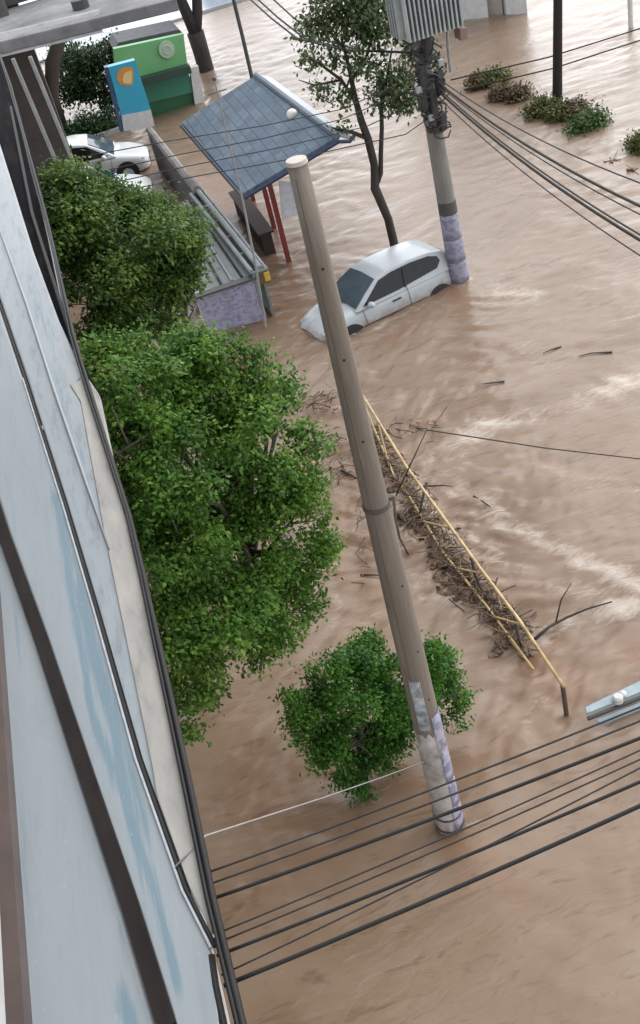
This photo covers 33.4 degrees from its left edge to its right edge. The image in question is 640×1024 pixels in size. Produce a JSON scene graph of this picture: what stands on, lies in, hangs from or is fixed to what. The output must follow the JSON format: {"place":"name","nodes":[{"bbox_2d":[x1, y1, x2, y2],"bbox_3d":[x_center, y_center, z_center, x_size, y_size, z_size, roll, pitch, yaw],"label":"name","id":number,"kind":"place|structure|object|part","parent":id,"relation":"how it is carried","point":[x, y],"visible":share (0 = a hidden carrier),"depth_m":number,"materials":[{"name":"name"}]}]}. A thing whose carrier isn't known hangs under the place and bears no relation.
{"place":"outdoors","nodes":[
{"label":"outdoors","id":0,"kind":"place"},
{"bbox_2d":[18,0,244,62],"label":"pavement","id":1,"kind":"structure","parent":0,"point":[207,6],"depth_m":54.50,"materials":[{"name":"white concrete"}]},
{"bbox_2d":[40,0,639,1023],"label":"water","id":2,"kind":"structure","parent":0,"point":[550,936],"depth_m":18.05,"materials":[{"name":"brown liquid"}]},
{"bbox_2d":[39,27,118,125],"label":"dark tree","id":3,"kind":"object","parent":2,"relation":"on","point":[81,66],"visible":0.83,"depth_m":42.15,"materials":[{"name":"green plant"}]},
{"bbox_2d":[0,0,178,229],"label":"concrete building","id":4,"kind":"structure","parent":2,"relation":"on","point":[27,29],"depth_m":27.00,"materials":[{"name":"grey concrete"}]},
{"bbox_2d":[59,98,120,137],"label":"hedge","id":5,"kind":"object","parent":2,"relation":"on","point":[105,122],"visible":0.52,"depth_m":41.23,"materials":[{"name":"green plant"}]},
{"bbox_2d":[50,166,154,194],"bbox_3d":[-7.441,-10.114,34.104,4.252,1.689,2.217,-20,37,-6],"label":"parked car","id":6,"kind":"object","parent":2,"relation":"on","point":[145,180],"visible":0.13,"depth_m":34.15,"materials":[{"name":"white metal"}]},
{"bbox_2d":[66,134,150,174],"bbox_3d":[-8.153,-12.203,37.198,4.451,1.790,2.323,-20,37,-6],"label":"parked car","id":7,"kind":"object","parent":2,"relation":"on","point":[90,144],"visible":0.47,"depth_m":36.67,"materials":[{"name":"white metal"}]},
{"bbox_3d":[-8.489,-12.080,36.324,2.478,0.550,0.202,-16,37,-1],"label":"side window","id":8,"kind":"part","parent":7,"relation":"part of","materials":[{"name":"black glass"}]},
{"bbox_2d":[0,145,229,1023],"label":"painted building","id":9,"kind":"structure","parent":2,"relation":"on","point":[104,916],"depth_m":5.54,"materials":[{"name":"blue paint"}]},
{"bbox_2d":[0,594,32,1023],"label":"window","id":10,"kind":"structure","parent":9,"relation":"in","point":[18,1010],"depth_m":4.81,"materials":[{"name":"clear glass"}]},
{"bbox_2d":[0,62,102,424],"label":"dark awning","id":11,"kind":"object","parent":9,"relation":"attached to","point":[14,150],"visible":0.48,"depth_m":12.93,"materials":[{"name":"black metal"}]},
{"bbox_2d":[0,54,246,1023],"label":"cable bundle","id":12,"kind":"object","parent":9,"relation":"on","point":[207,869],"visible":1,"depth_m":5.59,"materials":[{"name":"black rubber"}]},
{"bbox_2d":[0,58,238,1023],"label":"cable","id":13,"kind":"object","parent":12,"relation":"attached to","point":[211,917],"visible":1,"depth_m":5.65,"materials":[{"name":"black rubber"}]},
{"bbox_2d":[221,767,639,975],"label":"overhead wire","id":14,"kind":"object","parent":12,"relation":"attached to","point":[391,893],"visible":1,"depth_m":4.51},
{"bbox_2d":[208,953,227,1023],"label":"cable","id":15,"kind":"object","parent":9,"relation":"on","point":[217,993],"visible":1,"depth_m":4.31,"materials":[{"name":"black rubber"}]},
{"bbox_2d":[175,760,426,866],"bbox_3d":[0.371,2.300,8.856,0.111,6.447,5.562,-6,38,12],"label":"service wire","id":16,"kind":"object","parent":9,"relation":"attached to","point":[179,862],"visible":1,"depth_m":6.13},
{"bbox_2d":[211,706,639,871],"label":"overhead wire","id":17,"kind":"object","parent":9,"relation":"attached to","point":[418,794],"visible":1,"depth_m":4.85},
{"bbox_2d":[213,720,639,883],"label":"overhead wire","id":18,"kind":"object","parent":9,"relation":"attached to","point":[426,804],"visible":1,"depth_m":4.80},
{"bbox_2d":[216,736,639,898],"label":"overhead wire","id":19,"kind":"object","parent":9,"relation":"attached to","point":[419,823],"visible":1,"depth_m":4.73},
{"bbox_2d":[216,780,639,957],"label":"overhead wire","id":20,"kind":"object","parent":9,"relation":"attached to","point":[349,903],"visible":1,"depth_m":4.54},
{"bbox_2d":[223,803,639,987],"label":"overhead wire","id":21,"kind":"object","parent":9,"relation":"attached to","point":[433,897],"visible":1,"depth_m":4.43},
{"bbox_2d":[224,750,639,930],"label":"overhead wire","id":22,"kind":"object","parent":9,"relation":"attached to","point":[428,844],"visible":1,"depth_m":4.64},
{"bbox_2d":[227,759,639,939],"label":"overhead wire","id":23,"kind":"object","parent":9,"relation":"attached to","point":[408,862],"visible":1,"depth_m":4.61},
{"bbox_2d":[104,58,154,131],"bbox_3d":[-6.879,-14.857,38.156,1.286,2.376,0.415,-20,37,-6],"label":"totem sign","id":24,"kind":"object","parent":2,"relation":"in","point":[125,84],"visible":1,"depth_m":38.00,"materials":[{"name":"blue paint"}]},
{"bbox_2d":[36,144,244,487],"bbox_3d":[-2.676,-2.445,18.519,3.341,7.711,3.027,-20,37,-6],"label":"leafy tree","id":25,"kind":"object","parent":2,"relation":"in","point":[108,260],"visible":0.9,"depth_m":16.87,"materials":[{"name":"green plant"}]},
{"bbox_2d":[108,20,203,115],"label":"green shop","id":26,"kind":"structure","parent":2,"relation":"in","point":[156,52],"depth_m":41.00,"materials":[{"name":"paint"}]},
{"bbox_2d":[177,0,213,72],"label":"forked tree","id":27,"kind":"object","parent":2,"relation":"in","point":[192,19],"visible":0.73,"depth_m":44.28,"materials":[{"name":"brown plant"}]},
{"bbox_2d":[146,127,274,333],"bbox_3d":[-3.843,-8.530,31.340,1.910,2.029,13.454,-20,37,-6],"label":"boundary fence","id":28,"kind":"object","parent":2,"relation":"on","point":[230,295],"visible":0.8,"depth_m":26.48,"materials":[{"name":"metal"}]},
{"bbox_2d":[258,267,270,284],"bbox_3d":[-1.375,-5.705,25.754,0.290,0.340,0.260,-20,37,-6],"label":"lamp box","id":29,"kind":"object","parent":28,"relation":"attached to","point":[264,276],"visible":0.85,"depth_m":25.66,"materials":[{"name":"yellow plastic"}]},
{"bbox_2d":[77,316,348,747],"bbox_3d":[-0.929,1.081,13.524,3.283,7.608,3.944,-20,37,-6],"label":"leafy tree","id":30,"kind":"object","parent":2,"relation":"in","point":[197,527],"visible":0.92,"depth_m":12.01,"materials":[{"name":"green plant"}]},
{"bbox_2d":[209,76,266,327],"bbox_3d":[-1.667,-6.732,24.385,0.587,6.314,0.100,-20,37,-6],"label":"thin mast","id":31,"kind":"object","parent":2,"relation":"in","point":[252,250],"visible":0.97,"depth_m":24.32,"materials":[{"name":"grey metal"}]},
{"bbox_2d":[232,0,252,78],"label":"street post","id":32,"kind":"object","parent":2,"relation":"on","point":[242,38],"visible":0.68,"depth_m":39.88,"materials":[{"name":"grey metal"}]},
{"bbox_2d":[180,72,355,262],"bbox_3d":[-1.352,-9.123,29.517,3.256,4.089,7.711,-20,37,-6],"label":"roofed kiosk","id":33,"kind":"object","parent":2,"relation":"in","point":[257,99],"visible":0.87,"depth_m":28.26,"materials":[{"name":"blue metal"}]},
{"bbox_2d":[287,108,297,118],"bbox_3d":[-0.712,-10.269,27.664,0.300,0.370,0.300,-20,37,-6],"label":"lamp globe","id":34,"kind":"object","parent":33,"relation":"on","point":[292,113],"visible":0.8,"depth_m":27.53,"materials":[{"name":"white glass"}]},
{"bbox_2d":[340,469,356,478],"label":"drift branch","id":35,"kind":"object","parent":2,"relation":"on","point":[347,473],"visible":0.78,"depth_m":20.48,"materials":[{"name":"brown plant"}]},
{"bbox_2d":[360,574,378,575],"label":"drift branch","id":36,"kind":"object","parent":2,"relation":"on","point":[369,574],"visible":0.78,"depth_m":18.13,"materials":[{"name":"brown plant"}]},
{"bbox_2d":[283,0,456,246],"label":"slender tree","id":37,"kind":"object","parent":2,"relation":"in","point":[367,16],"visible":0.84,"depth_m":24.97,"materials":[{"name":"green plant"}]},
{"bbox_2d":[267,623,482,807],"bbox_3d":[0.785,2.707,14.614,2.874,2.860,1.697,-20,37,-6],"label":"round shrub","id":38,"kind":"object","parent":2,"relation":"in","point":[364,667],"visible":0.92,"depth_m":14.08,"materials":[{"name":"green plant"}]},
{"bbox_2d":[286,155,464,835],"bbox_3d":[0.886,1.096,11.666,0.393,10.235,0.393,-20,37,-6],"label":"concrete pole","id":39,"kind":"object","parent":2,"relation":"in","point":[376,498],"visible":0.88,"depth_m":10.72,"materials":[{"name":"grey concrete"}]},
{"bbox_2d":[395,429,639,495],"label":"service wire","id":40,"kind":"object","parent":39,"relation":"attached to","point":[499,441],"visible":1,"depth_m":11.43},
{"bbox_2d":[300,240,451,341],"bbox_3d":[1.357,-5.234,25.779,3.986,1.631,2.076,-28,39,-16],"label":"flooded car","id":41,"kind":"object","parent":2,"relation":"on","point":[380,285],"visible":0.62,"depth_m":25.18,"materials":[{"name":"white paint"}]},
{"bbox_3d":[1.889,-5.480,25.041,2.264,0.435,0.252,-28,39,-16],"label":"side window","id":42,"kind":"part","parent":41,"relation":"part of","materials":[{"name":"grey glass"}]},
{"bbox_2d":[392,496,408,554],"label":"drift branch","id":43,"kind":"object","parent":2,"relation":"on","point":[395,516],"visible":0.9,"depth_m":18.81,"materials":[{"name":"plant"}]},
{"bbox_2d":[288,383,542,658],"bbox_3d":[1.470,-0.507,19.706,3.343,0.696,9.824,-20,37,-6],"label":"flood debris","id":44,"kind":"object","parent":2,"relation":"on","point":[508,615],"visible":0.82,"depth_m":18.33,"materials":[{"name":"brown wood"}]},
{"bbox_2d":[534,582,611,639],"bbox_3d":[3.736,1.450,16.255,1.357,0.374,0.486,-23,38,-10],"label":"drift branch","id":45,"kind":"object","parent":44,"relation":"on","point":[542,632],"visible":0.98,"depth_m":16.27,"materials":[{"name":"brown plant"}]},
{"bbox_2d":[423,485,451,486],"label":"drift branch","id":46,"kind":"object","parent":2,"relation":"on","point":[437,485],"visible":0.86,"depth_m":19.51,"materials":[{"name":"brown plant"}]},
{"bbox_2d":[413,39,468,284],"bbox_3d":[2.563,-8.097,23.777,1.240,8.607,0.482,-20,37,-6],"label":"power pole","id":47,"kind":"object","parent":2,"relation":"in","point":[451,233],"visible":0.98,"depth_m":24.43,"materials":[{"name":"grey concrete"}]},
{"bbox_2d":[36,77,415,165],"bbox_3d":[-1.688,-7.775,21.113,8.864,1.517,0.456,-30,40,-18],"label":"overhead wire","id":48,"kind":"object","parent":47,"relation":"attached to","point":[238,129],"visible":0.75,"depth_m":21.30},
{"bbox_2d":[82,87,414,175],"bbox_3d":[-1.644,-7.559,21.284,8.889,1.366,0.466,-30,40,-18],"label":"overhead wire","id":49,"kind":"object","parent":47,"relation":"attached to","point":[257,139],"visible":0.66,"depth_m":21.64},
{"bbox_2d":[121,102,417,181],"bbox_3d":[-1.677,-7.271,21.372,9.164,1.439,0.304,-30,39,-18],"label":"overhead wire","id":50,"kind":"object","parent":47,"relation":"attached to","point":[268,149],"visible":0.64,"depth_m":21.81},
{"bbox_2d":[129,120,425,189],"bbox_3d":[-1.734,-6.961,21.434,9.514,1.770,0.088,-29,39,-17],"label":"overhead wire","id":51,"kind":"object","parent":47,"relation":"attached to","point":[282,160],"visible":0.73,"depth_m":21.86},
{"bbox_2d":[273,0,365,49],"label":"overhead wire","id":52,"kind":"object","parent":47,"relation":"attached to","point":[284,9],"visible":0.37,"depth_m":34.81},
{"bbox_2d":[258,0,395,50],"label":"overhead wire","id":53,"kind":"object","parent":47,"relation":"attached to","point":[274,14],"visible":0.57,"depth_m":34.09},
{"bbox_2d":[250,0,411,53],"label":"overhead wire","id":54,"kind":"object","parent":47,"relation":"attached to","point":[374,51],"visible":0.67,"depth_m":28.93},
{"bbox_2d":[385,0,467,42],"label":"transformer","id":55,"kind":"object","parent":47,"relation":"attached to","point":[410,21],"visible":1,"depth_m":21.09,"materials":[{"name":"grey metal"}]},
{"bbox_2d":[409,36,451,138],"bbox_3d":[2.364,-9.057,22.751,0.862,2.220,0.354,-20,37,-6],"label":"cable tangle","id":56,"kind":"object","parent":47,"relation":"attached to","point":[430,101],"visible":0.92,"depth_m":22.62,"materials":[{"name":"black rubber"}]},
{"bbox_2d":[439,83,639,207],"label":"overhead wire","id":57,"kind":"object","parent":56,"relation":"attached to","point":[546,156],"visible":1,"depth_m":18.44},
{"bbox_2d":[439,98,639,255],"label":"overhead wire","id":58,"kind":"object","parent":56,"relation":"attached to","point":[542,186],"visible":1,"depth_m":18.88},
{"bbox_2d":[439,79,639,183],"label":"overhead wire","id":59,"kind":"object","parent":56,"relation":"attached to","point":[544,141],"visible":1,"depth_m":18.18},
{"bbox_2d":[440,93,639,241],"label":"overhead wire","id":60,"kind":"object","parent":56,"relation":"attached to","point":[627,232],"visible":1,"depth_m":18.71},
{"bbox_2d":[440,90,639,235],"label":"overhead wire","id":61,"kind":"object","parent":56,"relation":"attached to","point":[563,186],"visible":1,"depth_m":18.66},
{"bbox_2d":[440,86,639,214],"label":"overhead wire","id":62,"kind":"object","parent":56,"relation":"attached to","point":[542,159],"visible":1,"depth_m":18.52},
{"bbox_2d":[446,31,451,71],"bbox_3d":[2.738,-9.745,22.390,0.515,0.948,0.145,-9,38,8],"label":"lamp bracket","id":63,"kind":"object","parent":47,"relation":"attached to","point":[448,50],"visible":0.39,"depth_m":22.38,"materials":[{"name":"grey metal"}]},
{"bbox_2d":[363,395,568,715],"bbox_3d":[1.953,0.241,18.593,0.480,1.055,9.426,-20,37,-6],"label":"guard rail","id":64,"kind":"object","parent":2,"relation":"in","point":[539,650],"visible":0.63,"depth_m":17.09,"materials":[{"name":"yellow paint"}]},
{"bbox_2d":[418,482,427,518],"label":"drift branch","id":65,"kind":"object","parent":64,"relation":"attached to","point":[423,494],"visible":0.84,"depth_m":18.90,"materials":[{"name":"brown plant"}]},
{"bbox_2d":[459,67,494,92],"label":"median bush","id":66,"kind":"object","parent":2,"relation":"on","point":[472,81],"visible":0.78,"depth_m":36.12,"materials":[{"name":"green plant"}]},
{"bbox_2d":[470,558,487,601],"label":"drift branch","id":67,"kind":"object","parent":2,"relation":"on","point":[475,574],"visible":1,"depth_m":17.04,"materials":[{"name":"brown plant"}]},
{"bbox_2d":[483,381,504,383],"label":"drift branch","id":68,"kind":"object","parent":2,"relation":"on","point":[494,382],"visible":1,"depth_m":21.91,"materials":[{"name":"brown plant"}]},
{"bbox_2d":[462,0,526,19],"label":"white building","id":69,"kind":"structure","parent":2,"relation":"on","point":[475,9],"depth_m":42.40,"materials":[{"name":"paint"}]},
{"bbox_2d":[502,0,526,14],"bbox_3d":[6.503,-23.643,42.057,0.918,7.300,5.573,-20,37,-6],"label":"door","id":70,"kind":"structure","parent":69,"relation":"in","point":[512,7],"depth_m":41.97,"materials":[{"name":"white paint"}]},
{"bbox_2d":[474,61,519,88],"bbox_3d":[6.001,-14.770,36.212,1.688,1.170,1.299,-20,37,-6],"label":"median bush","id":71,"kind":"object","parent":2,"relation":"in","point":[493,76],"visible":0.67,"depth_m":36.00,"materials":[{"name":"green plant"}]},
{"bbox_2d":[482,77,515,102],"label":"median bush","id":72,"kind":"object","parent":2,"relation":"on","point":[496,91],"visible":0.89,"depth_m":34.80,"materials":[{"name":"brown plant"}]},
{"bbox_2d":[513,616,521,647],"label":"drift branch","id":73,"kind":"object","parent":2,"relation":"on","point":[517,630],"visible":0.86,"depth_m":15.99,"materials":[{"name":"brown plant"}]},
{"bbox_2d":[499,78,539,104],"bbox_3d":[6.461,-13.515,34.478,1.291,0.970,1.401,23,51,39],"label":"median bush","id":74,"kind":"object","parent":2,"relation":"on","point":[522,92],"visible":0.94,"depth_m":34.36,"materials":[{"name":"brown plant"}]},
{"bbox_2d":[514,91,563,121],"bbox_3d":[6.833,-12.533,33.129,1.765,1.008,1.258,-34,41,-22],"label":"median bush","id":75,"kind":"object","parent":2,"relation":"on","point":[536,104],"visible":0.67,"depth_m":32.95,"materials":[{"name":"green plant"}]},
{"bbox_2d":[535,96,576,123],"bbox_3d":[7.294,-12.134,32.534,1.382,0.850,1.140,-33,40,-21],"label":"median bush","id":76,"kind":"object","parent":2,"relation":"in","point":[551,111],"visible":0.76,"depth_m":32.37,"materials":[{"name":"green plant"}]},
{"bbox_2d":[552,0,562,102],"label":"median palm","id":77,"kind":"object","parent":2,"relation":"in","point":[557,52],"visible":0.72,"depth_m":32.70,"materials":[{"name":"brown plant"}]},
{"bbox_2d":[552,92,605,121],"bbox_3d":[7.853,-12.291,32.547,1.197,0.925,1.735,22,50,38],"label":"median bush","id":78,"kind":"object","parent":2,"relation":"in","point":[581,103],"visible":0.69,"depth_m":32.23,"materials":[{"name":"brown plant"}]},
{"bbox_2d":[557,100,615,139],"bbox_3d":[7.880,-11.460,31.477,1.897,0.987,1.460,-20,37,-6],"label":"median bush","id":79,"kind":"object","parent":2,"relation":"on","point":[589,121],"visible":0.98,"depth_m":31.26,"materials":[{"name":"green plant"}]},
{"bbox_2d":[580,351,611,355],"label":"drift branch","id":80,"kind":"object","parent":2,"relation":"on","point":[597,353],"visible":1,"depth_m":21.96,"materials":[{"name":"brown plant"}]},
{"bbox_2d":[603,151,620,162],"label":"drift clump","id":81,"kind":"object","parent":2,"relation":"on","point":[612,160],"visible":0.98,"depth_m":29.25,"materials":[{"name":"wood"}]},
{"bbox_2d":[585,681,639,724],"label":"metal sheet","id":82,"kind":"object","parent":2,"relation":"on","point":[618,698],"visible":1,"depth_m":14.64,"materials":[{"name":"white paint"}]},
{"bbox_2d":[619,127,639,155],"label":"median bush","id":83,"kind":"object","parent":2,"relation":"on","point":[633,142],"visible":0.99,"depth_m":29.29,"materials":[{"name":"green plant"}]},
{"bbox_2d":[627,0,633,27],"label":"white post","id":84,"kind":"object","parent":2,"relation":"in","point":[630,13],"depth_m":37.42,"materials":[{"name":"metal"}]},
{"bbox_2d":[626,164,638,174],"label":"drift clump","id":85,"kind":"object","parent":2,"relation":"on","point":[631,169],"visible":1,"depth_m":28.48,"materials":[{"name":"brown wood"}]},
{"bbox_2d":[450,28,639,80],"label":"overhead wire","id":86,"kind":"object","parent":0,"point":[545,57],"visible":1,"depth_m":34.26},
{"bbox_2d":[464,40,639,89],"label":"overhead wire","id":87,"kind":"object","parent":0,"point":[551,68],"visible":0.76,"depth_m":34.52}
]}

